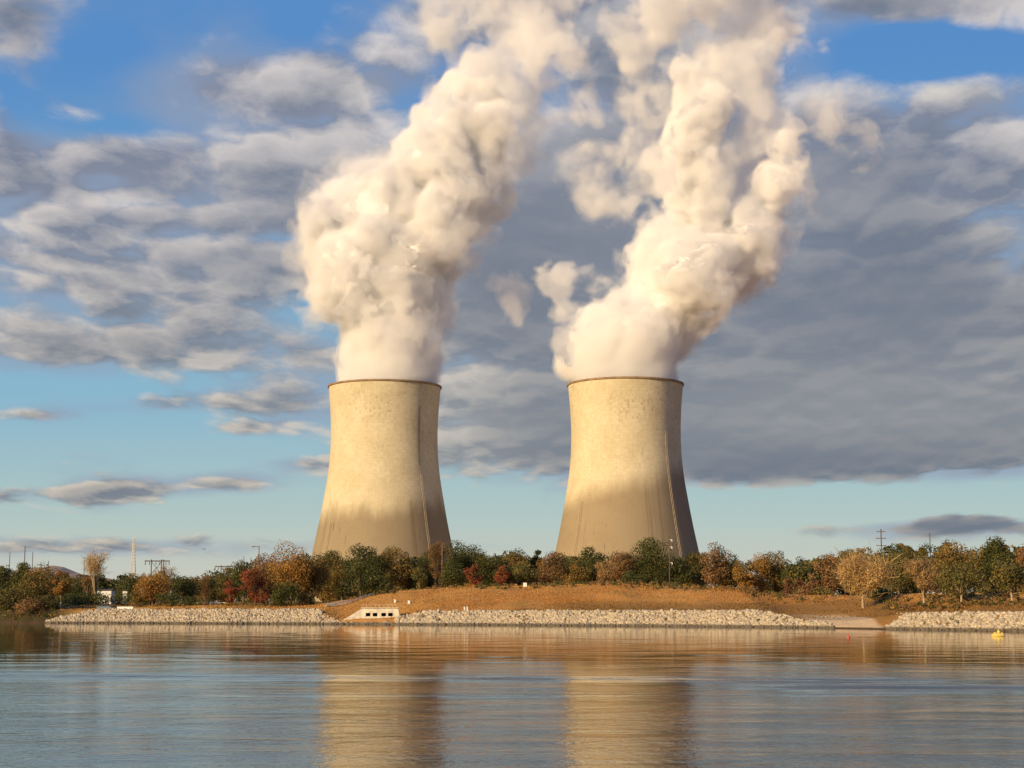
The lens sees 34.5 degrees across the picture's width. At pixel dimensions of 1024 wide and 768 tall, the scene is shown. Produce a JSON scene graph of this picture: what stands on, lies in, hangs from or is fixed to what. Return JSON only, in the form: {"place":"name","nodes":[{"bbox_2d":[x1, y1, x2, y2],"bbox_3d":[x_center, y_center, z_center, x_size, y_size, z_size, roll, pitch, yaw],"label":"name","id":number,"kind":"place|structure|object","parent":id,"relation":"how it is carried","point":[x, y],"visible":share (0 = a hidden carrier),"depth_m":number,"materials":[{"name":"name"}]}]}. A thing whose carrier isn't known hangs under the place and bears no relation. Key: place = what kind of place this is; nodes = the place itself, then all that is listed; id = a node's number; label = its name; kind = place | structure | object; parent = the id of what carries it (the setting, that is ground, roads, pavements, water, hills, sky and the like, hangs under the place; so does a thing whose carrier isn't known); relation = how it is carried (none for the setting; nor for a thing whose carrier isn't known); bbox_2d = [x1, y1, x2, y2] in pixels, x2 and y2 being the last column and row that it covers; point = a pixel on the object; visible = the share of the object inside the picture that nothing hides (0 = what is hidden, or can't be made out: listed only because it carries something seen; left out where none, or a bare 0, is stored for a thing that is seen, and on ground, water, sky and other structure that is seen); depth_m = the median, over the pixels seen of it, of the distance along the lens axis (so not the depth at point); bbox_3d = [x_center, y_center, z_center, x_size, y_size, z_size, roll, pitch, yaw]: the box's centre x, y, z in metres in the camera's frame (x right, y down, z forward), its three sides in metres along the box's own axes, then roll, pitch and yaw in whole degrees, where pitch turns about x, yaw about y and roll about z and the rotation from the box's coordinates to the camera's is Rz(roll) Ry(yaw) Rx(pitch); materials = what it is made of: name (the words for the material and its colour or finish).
{"place":"outdoors","nodes":[
{"label":"outdoors","id":0,"kind":"place"},
{"bbox_2d":[13,566,300,602],"bbox_3d":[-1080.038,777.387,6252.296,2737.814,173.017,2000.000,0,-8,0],"label":"hills","id":1,"kind":"structure","parent":0,"point":[71,572],"depth_m":6116.58,"materials":[{"name":"green plant"}]},
{"bbox_2d":[0,623,1023,767],"bbox_3d":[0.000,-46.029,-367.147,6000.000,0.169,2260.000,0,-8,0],"label":"water","id":2,"kind":"structure","parent":0,"point":[105,695],"depth_m":75.45,"materials":[{"name":"blue liquid"}]},
{"bbox_2d":[0,583,1023,630],"bbox_3d":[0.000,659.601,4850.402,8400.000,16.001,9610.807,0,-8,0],"label":"ground","id":3,"kind":"structure","parent":0,"point":[840,622],"depth_m":422.27,"materials":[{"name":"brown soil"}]},
{"bbox_2d":[0,565,13,598],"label":"broadleaf tree","id":4,"kind":"object","parent":3,"relation":"on","point":[4,575],"visible":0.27,"depth_m":499.02,"materials":[{"name":"green plant"}]},
{"bbox_2d":[0,582,36,609],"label":"shrub","id":5,"kind":"object","parent":3,"relation":"on","point":[8,594],"visible":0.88,"depth_m":480.13,"materials":[{"name":"green plant"}]},
{"bbox_2d":[8,562,36,605],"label":"tree","id":6,"kind":"object","parent":3,"relation":"on","point":[22,567],"visible":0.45,"depth_m":495.43,"materials":[{"name":"green plant"}]},
{"bbox_2d":[14,597,49,614],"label":"shrub","id":7,"kind":"object","parent":3,"relation":"on","point":[29,604],"visible":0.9,"depth_m":472.45,"materials":[{"name":"brown plant"}]},
{"bbox_2d":[13,560,60,608],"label":"broadleaf tree","id":8,"kind":"object","parent":3,"relation":"on","point":[38,580],"visible":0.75,"depth_m":486.71,"materials":[{"name":"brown plant"}]},
{"bbox_2d":[33,593,58,609],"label":"shrub","id":9,"kind":"object","parent":3,"relation":"on","point":[50,602],"visible":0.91,"depth_m":476.94,"materials":[{"name":"green plant"}]},
{"bbox_2d":[51,570,73,608],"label":"broadleaf tree","id":10,"kind":"object","parent":3,"relation":"on","point":[61,588],"visible":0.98,"depth_m":482.73,"materials":[{"name":"brown plant"}]},
{"bbox_2d":[56,590,92,605],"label":"shrub","id":11,"kind":"object","parent":3,"relation":"on","point":[78,596],"visible":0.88,"depth_m":518.57,"materials":[{"name":"green plant"}]},
{"bbox_2d":[59,576,91,601],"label":"broadleaf tree","id":12,"kind":"object","parent":3,"relation":"on","point":[78,587],"visible":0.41,"depth_m":632.50,"materials":[{"name":"green plant"}]},
{"bbox_2d":[80,575,91,595],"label":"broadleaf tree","id":13,"kind":"object","parent":3,"relation":"on","point":[86,580],"visible":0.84,"depth_m":547.65,"materials":[{"name":"brown plant"}]},
{"bbox_2d":[81,590,111,604],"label":"shrub","id":14,"kind":"object","parent":3,"relation":"on","point":[97,596],"visible":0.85,"depth_m":522.39,"materials":[{"name":"green plant"}]},
{"bbox_2d":[80,547,113,597],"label":"bare tree","id":15,"kind":"object","parent":3,"relation":"on","point":[94,564],"visible":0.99,"depth_m":540.92,"materials":[{"name":"brown plant"}]},
{"bbox_2d":[97,589,115,603],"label":"shed","id":16,"kind":"structure","parent":3,"relation":"on","point":[109,591],"depth_m":635.03,"materials":[{"name":"white paint"}]},
{"bbox_2d":[105,593,138,604],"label":"shrub","id":17,"kind":"object","parent":3,"relation":"on","point":[121,597],"visible":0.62,"depth_m":524.52,"materials":[{"name":"green plant"}]},
{"bbox_2d":[113,572,145,598],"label":"broadleaf tree","id":18,"kind":"object","parent":3,"relation":"on","point":[128,584],"visible":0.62,"depth_m":658.39,"materials":[{"name":"green plant"}]},
{"bbox_2d":[128,595,150,605],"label":"shrub","id":19,"kind":"object","parent":3,"relation":"on","point":[139,600],"visible":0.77,"depth_m":516.82,"materials":[{"name":"green plant"}]},
{"bbox_2d":[129,567,174,605],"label":"broadleaf tree","id":20,"kind":"object","parent":3,"relation":"on","point":[152,588],"visible":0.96,"depth_m":514.66,"materials":[{"name":"orange plant"}]},
{"bbox_2d":[145,559,169,603],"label":"pylon","id":21,"kind":"object","parent":3,"relation":"on","point":[159,561],"visible":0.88,"depth_m":636.59,"materials":[{"name":"grey metal"}]},
{"bbox_2d":[154,590,181,605],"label":"shrub","id":22,"kind":"object","parent":3,"relation":"on","point":[167,599],"visible":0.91,"depth_m":506.26,"materials":[{"name":"green plant"}]},
{"bbox_2d":[160,565,177,594],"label":"bare tree","id":23,"kind":"object","parent":3,"relation":"on","point":[166,569],"visible":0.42,"depth_m":541.60,"materials":[{"name":"grey plant"}]},
{"bbox_2d":[168,572,204,602],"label":"broadleaf tree","id":24,"kind":"object","parent":3,"relation":"on","point":[183,586],"visible":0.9,"depth_m":529.46,"materials":[{"name":"green plant"}]},
{"bbox_2d":[176,595,199,605],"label":"shrub","id":25,"kind":"object","parent":3,"relation":"on","point":[190,601],"visible":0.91,"depth_m":502.66,"materials":[{"name":"green plant"}]},
{"bbox_2d":[195,574,215,601],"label":"bare tree","id":26,"kind":"object","parent":3,"relation":"on","point":[207,590],"visible":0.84,"depth_m":594.76,"materials":[{"name":"brown plant"}]},
{"bbox_2d":[198,576,222,601],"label":"broadleaf tree","id":27,"kind":"object","parent":3,"relation":"on","point":[212,595],"visible":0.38,"depth_m":614.48,"materials":[{"name":"green plant"}]},
{"bbox_2d":[212,567,237,601],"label":"broadleaf tree","id":28,"kind":"object","parent":3,"relation":"on","point":[219,587],"visible":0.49,"depth_m":598.65,"materials":[{"name":"green plant"}]},
{"bbox_2d":[223,580,240,601],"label":"broadleaf tree","id":29,"kind":"object","parent":3,"relation":"on","point":[230,592],"visible":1,"depth_m":515.45,"materials":[{"name":"red plant"}]},
{"bbox_2d":[227,559,253,602],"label":"broadleaf tree","id":30,"kind":"object","parent":3,"relation":"on","point":[237,581],"visible":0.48,"depth_m":579.33,"materials":[{"name":"green plant"}]},
{"bbox_2d":[237,567,267,604],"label":"broadleaf tree","id":31,"kind":"object","parent":3,"relation":"on","point":[251,580],"visible":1,"depth_m":498.37,"materials":[{"name":"red plant"}]},
{"bbox_2d":[241,552,268,602],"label":"broadleaf tree","id":32,"kind":"object","parent":3,"relation":"on","point":[261,560],"visible":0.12,"depth_m":555.99,"materials":[{"name":"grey plant"}]},
{"bbox_2d":[258,559,283,604],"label":"broadleaf tree","id":33,"kind":"object","parent":3,"relation":"on","point":[268,590],"visible":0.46,"depth_m":506.51,"materials":[{"name":"brown plant"}]},
{"bbox_2d":[268,580,302,606],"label":"shrub","id":34,"kind":"object","parent":3,"relation":"on","point":[283,592],"visible":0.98,"depth_m":482.61,"materials":[{"name":"green plant"}]},
{"bbox_2d":[264,539,318,605],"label":"broadleaf tree","id":35,"kind":"object","parent":3,"relation":"on","point":[292,572],"visible":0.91,"depth_m":494.61,"materials":[{"name":"brown plant"}]},
{"bbox_2d":[297,591,317,605],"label":"shrub","id":36,"kind":"object","parent":3,"relation":"on","point":[306,599],"visible":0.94,"depth_m":486.74,"materials":[{"name":"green plant"}]},
{"bbox_2d":[288,552,332,603],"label":"broadleaf tree","id":37,"kind":"object","parent":3,"relation":"on","point":[322,577],"visible":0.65,"depth_m":501.95,"materials":[{"name":"brown plant"}]},
{"bbox_2d":[311,549,348,600],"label":"broadleaf tree","id":38,"kind":"object","parent":3,"relation":"on","point":[335,576],"visible":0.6,"depth_m":539.56,"materials":[{"name":"brown plant"}]},
{"bbox_2d":[330,559,357,600],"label":"broadleaf tree","id":39,"kind":"object","parent":3,"relation":"on","point":[341,590],"visible":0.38,"depth_m":554.91,"materials":[{"name":"green plant"}]},
{"bbox_2d":[340,543,386,596],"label":"broadleaf tree","id":40,"kind":"object","parent":3,"relation":"on","point":[357,569],"visible":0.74,"depth_m":525.85,"materials":[{"name":"green plant"}]},
{"bbox_2d":[344,605,399,619],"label":"outfall headwall","id":41,"kind":"object","parent":3,"relation":"on","point":[369,613],"visible":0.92,"depth_m":436.24,"materials":[{"name":"white paint"}]},
{"bbox_2d":[358,565,395,594],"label":"broadleaf tree","id":42,"kind":"object","parent":3,"relation":"on","point":[373,581],"visible":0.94,"depth_m":510.02,"materials":[{"name":"green plant"}]},
{"bbox_2d":[311,379,452,601],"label":"cooling tower","id":43,"kind":"structure","parent":3,"relation":"on","point":[383,489],"depth_m":1100.61,"materials":[{"name":"concrete"}]},
{"bbox_2d":[319,89,496,379],"bbox_3d":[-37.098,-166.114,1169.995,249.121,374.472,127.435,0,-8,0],"label":"steam plume","id":44,"kind":"object","parent":43,"relation":"on","point":[382,257],"visible":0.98,"depth_m":1137.83,"materials":[{"name":"white"}]},
{"bbox_2d":[374,545,413,589],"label":"broadleaf tree","id":45,"kind":"object","parent":3,"relation":"on","point":[390,570],"visible":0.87,"depth_m":530.02,"materials":[{"name":"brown plant"}]},
{"bbox_2d":[393,552,428,589],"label":"broadleaf tree","id":46,"kind":"object","parent":3,"relation":"on","point":[411,582],"visible":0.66,"depth_m":535.21,"materials":[{"name":"green plant"}]},
{"bbox_2d":[410,566,427,589],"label":"broadleaf tree","id":47,"kind":"object","parent":3,"relation":"on","point":[417,572],"visible":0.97,"depth_m":507.72,"materials":[{"name":"plant"}]},
{"bbox_2d":[415,552,441,587],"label":"broadleaf tree","id":48,"kind":"object","parent":3,"relation":"on","point":[429,575],"visible":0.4,"depth_m":545.53,"materials":[{"name":"green plant"}]},
{"bbox_2d":[424,541,449,587],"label":"bare tree","id":49,"kind":"object","parent":3,"relation":"on","point":[435,548],"visible":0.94,"depth_m":516.93,"materials":[{"name":"brown plant"}]},
{"bbox_2d":[438,561,465,585],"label":"broadleaf tree","id":50,"kind":"object","parent":3,"relation":"on","point":[454,577],"visible":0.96,"depth_m":507.00,"materials":[{"name":"green plant"}]},
{"bbox_2d":[437,540,487,585],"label":"broadleaf tree","id":51,"kind":"object","parent":3,"relation":"on","point":[462,555],"visible":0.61,"depth_m":529.45,"materials":[{"name":"green plant"}]},
{"bbox_2d":[463,563,483,584],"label":"broadleaf tree","id":52,"kind":"object","parent":3,"relation":"on","point":[474,579],"visible":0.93,"depth_m":501.24,"materials":[{"name":"red plant"}]},
{"bbox_2d":[474,553,510,585],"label":"broadleaf tree","id":53,"kind":"object","parent":3,"relation":"on","point":[490,573],"visible":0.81,"depth_m":525.66,"materials":[{"name":"green plant"}]},
{"bbox_2d":[492,565,511,585],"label":"broadleaf tree","id":54,"kind":"object","parent":3,"relation":"on","point":[499,578],"visible":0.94,"depth_m":500.50,"materials":[{"name":"red plant"}]},
{"bbox_2d":[0,580,1023,625],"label":"undergrowth","id":55,"kind":"object","parent":3,"relation":"on","point":[932,601],"visible":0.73,"depth_m":425.80,"materials":[{"name":"brown plant"}]},
{"bbox_2d":[0,542,1023,604],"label":"woods","id":56,"kind":"object","parent":3,"relation":"on","point":[803,571],"visible":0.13,"depth_m":597.11,"materials":[{"name":"green plant"}]},
{"bbox_2d":[501,548,530,584],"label":"broadleaf tree","id":57,"kind":"object","parent":3,"relation":"on","point":[514,556],"visible":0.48,"depth_m":535.84,"materials":[{"name":"green plant"}]},
{"bbox_2d":[510,560,541,584],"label":"broadleaf tree","id":58,"kind":"object","parent":3,"relation":"on","point":[522,572],"visible":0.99,"depth_m":506.64,"materials":[{"name":"green plant"}]},
{"bbox_2d":[45,607,1023,631],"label":"riprap","id":59,"kind":"object","parent":3,"relation":"on","point":[984,620],"visible":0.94,"depth_m":401.12,"materials":[{"name":"stone"}]},
{"bbox_2d":[529,549,544,585],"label":"pine tree","id":60,"kind":"object","parent":3,"relation":"on","point":[534,559],"visible":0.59,"depth_m":541.26,"materials":[{"name":"green plant"}]},
{"bbox_2d":[534,550,569,583],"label":"broadleaf tree","id":61,"kind":"object","parent":3,"relation":"on","point":[553,574],"visible":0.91,"depth_m":520.43,"materials":[{"name":"brown plant"}]},
{"bbox_2d":[555,554,580,582],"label":"broadleaf tree","id":62,"kind":"object","parent":3,"relation":"on","point":[567,571],"visible":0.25,"depth_m":535.80,"materials":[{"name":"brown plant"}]},
{"bbox_2d":[565,558,592,581],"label":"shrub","id":63,"kind":"object","parent":3,"relation":"on","point":[574,576],"visible":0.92,"depth_m":515.94,"materials":[{"name":"brown plant"}]},
{"bbox_2d":[575,545,609,581],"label":"broadleaf tree","id":64,"kind":"object","parent":3,"relation":"on","point":[591,562],"visible":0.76,"depth_m":525.83,"materials":[{"name":"green plant"}]},
{"bbox_2d":[594,559,614,581],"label":"bare tree","id":65,"kind":"object","parent":3,"relation":"on","point":[602,573],"visible":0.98,"depth_m":504.00,"materials":[{"name":"brown plant"}]},
{"bbox_2d":[606,550,639,581],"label":"broadleaf tree","id":66,"kind":"object","parent":3,"relation":"on","point":[622,562],"visible":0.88,"depth_m":519.30,"materials":[{"name":"brown plant"}]},
{"bbox_2d":[555,376,698,565],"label":"cooling tower","id":67,"kind":"structure","parent":3,"relation":"on","point":[626,488],"depth_m":1070.72,"materials":[{"name":"concrete"}]},
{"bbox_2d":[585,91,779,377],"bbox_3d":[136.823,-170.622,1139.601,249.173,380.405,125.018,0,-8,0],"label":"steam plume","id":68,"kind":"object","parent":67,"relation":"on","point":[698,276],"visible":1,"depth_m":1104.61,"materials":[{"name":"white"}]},
{"bbox_2d":[621,569,649,583],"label":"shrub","id":69,"kind":"object","parent":3,"relation":"on","point":[631,577],"visible":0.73,"depth_m":500.54,"materials":[{"name":"green plant"}]},
{"bbox_2d":[630,534,687,585],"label":"broadleaf tree","id":70,"kind":"object","parent":3,"relation":"on","point":[652,558],"visible":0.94,"depth_m":514.80,"materials":[{"name":"green plant"}]},
{"bbox_2d":[664,556,701,584],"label":"broadleaf tree","id":71,"kind":"object","parent":3,"relation":"on","point":[687,576],"visible":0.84,"depth_m":515.46,"materials":[{"name":"green plant"}]},
{"bbox_2d":[686,551,711,585],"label":"broadleaf tree","id":72,"kind":"object","parent":3,"relation":"on","point":[696,560],"visible":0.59,"depth_m":526.57,"materials":[{"name":"green plant"}]},
{"bbox_2d":[696,542,732,587],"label":"broadleaf tree","id":73,"kind":"object","parent":3,"relation":"on","point":[718,560],"visible":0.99,"depth_m":511.30,"materials":[{"name":"brown plant"}]},
{"bbox_2d":[719,554,742,587],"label":"broadleaf tree","id":74,"kind":"object","parent":3,"relation":"on","point":[730,580],"visible":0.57,"depth_m":515.08,"materials":[{"name":"brown plant"}]},
{"bbox_2d":[731,560,756,590],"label":"broadleaf tree","id":75,"kind":"object","parent":3,"relation":"on","point":[740,574],"visible":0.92,"depth_m":506.87,"materials":[{"name":"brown plant"}]},
{"bbox_2d":[742,552,774,592],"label":"broadleaf tree","id":76,"kind":"object","parent":3,"relation":"on","point":[762,567],"visible":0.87,"depth_m":515.12,"materials":[{"name":"brown plant"}]},
{"bbox_2d":[754,550,793,591],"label":"broadleaf tree","id":77,"kind":"object","parent":3,"relation":"on","point":[775,577],"visible":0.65,"depth_m":520.65,"materials":[{"name":"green plant"}]},
{"bbox_2d":[778,556,811,584],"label":"broadleaf tree","id":78,"kind":"object","parent":3,"relation":"on","point":[784,573],"visible":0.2,"depth_m":512.14,"materials":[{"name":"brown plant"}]},
{"bbox_2d":[790,579,822,594],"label":"shrub","id":79,"kind":"object","parent":3,"relation":"on","point":[802,591],"visible":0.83,"depth_m":450.57,"materials":[{"name":"brown plant"}]},
{"bbox_2d":[782,577,834,594],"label":"hedge","id":80,"kind":"object","parent":3,"relation":"on","point":[788,588],"visible":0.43,"depth_m":465.86,"materials":[{"name":"brown plant"}]},
{"bbox_2d":[811,586,833,594],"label":"shrub","id":81,"kind":"object","parent":3,"relation":"on","point":[822,590],"visible":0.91,"depth_m":447.20,"materials":[{"name":"green plant"}]},
{"bbox_2d":[808,551,842,592],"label":"broadleaf tree","id":82,"kind":"object","parent":3,"relation":"on","point":[827,562],"visible":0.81,"depth_m":465.73,"materials":[{"name":"brown plant"}]},
{"bbox_2d":[830,549,857,594],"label":"broadleaf tree","id":83,"kind":"object","parent":3,"relation":"on","point":[845,552],"visible":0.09,"depth_m":475.81,"materials":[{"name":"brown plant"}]},
{"bbox_2d":[827,542,903,607],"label":"bare tree","id":84,"kind":"object","parent":3,"relation":"on","point":[861,578],"visible":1,"depth_m":370.55,"materials":[{"name":"beige plant"}]},
{"bbox_2d":[866,587,896,599],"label":"shrub","id":85,"kind":"object","parent":3,"relation":"on","point":[884,591],"visible":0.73,"depth_m":384.75,"materials":[{"name":"green plant"}]},
{"bbox_2d":[871,543,902,594],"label":"broadleaf tree","id":86,"kind":"object","parent":3,"relation":"on","point":[896,550],"visible":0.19,"depth_m":467.21,"materials":[{"name":"green plant"}]},
{"bbox_2d":[880,550,915,594],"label":"broadleaf tree","id":87,"kind":"object","parent":3,"relation":"on","point":[902,577],"visible":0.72,"depth_m":436.04,"materials":[{"name":"green plant"}]},
{"bbox_2d":[899,545,919,593],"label":"broadleaf tree","id":88,"kind":"object","parent":3,"relation":"on","point":[910,551],"visible":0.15,"depth_m":475.87,"materials":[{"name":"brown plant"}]},
{"bbox_2d":[899,553,937,603],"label":"tree","id":89,"kind":"object","parent":3,"relation":"on","point":[923,579],"visible":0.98,"depth_m":349.11,"materials":[{"name":"brown plant"}]},
{"bbox_2d":[914,542,940,592],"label":"broadleaf tree","id":90,"kind":"object","parent":3,"relation":"on","point":[929,551],"visible":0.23,"depth_m":466.43,"materials":[{"name":"green plant"}]},
{"bbox_2d":[926,570,955,593],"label":"shrub","id":91,"kind":"object","parent":3,"relation":"on","point":[933,589],"visible":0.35,"depth_m":391.40,"materials":[{"name":"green plant"}]},
{"bbox_2d":[926,539,975,591],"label":"broadleaf tree","id":92,"kind":"object","parent":3,"relation":"on","point":[945,554],"visible":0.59,"depth_m":396.20,"materials":[{"name":"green plant"}]},
{"bbox_2d":[931,560,992,601],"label":"broadleaf tree","id":93,"kind":"object","parent":3,"relation":"on","point":[958,581],"visible":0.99,"depth_m":335.09,"materials":[{"name":"green plant"}]},
{"bbox_2d":[962,546,990,588],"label":"broadleaf tree","id":94,"kind":"object","parent":3,"relation":"on","point":[975,561],"visible":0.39,"depth_m":416.19,"materials":[{"name":"green plant"}]},
{"bbox_2d":[976,536,1014,589],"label":"tree","id":95,"kind":"object","parent":3,"relation":"on","point":[997,548],"visible":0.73,"depth_m":412.03,"materials":[{"name":"green plant"}]},
{"bbox_2d":[990,558,1023,603],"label":"broadleaf tree","id":96,"kind":"object","parent":3,"relation":"on","point":[1015,573],"visible":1,"depth_m":325.77,"materials":[{"name":"green plant"}]},
{"bbox_2d":[1013,547,1023,591],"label":"broadleaf tree","id":97,"kind":"object","parent":3,"relation":"on","point":[1019,558],"visible":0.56,"depth_m":397.32,"materials":[{"name":"brown plant"}]},
{"bbox_2d":[0,0,1023,595],"label":"sky","id":98,"kind":"structure","parent":0,"point":[173,338],"materials":[{"name":"blue"}]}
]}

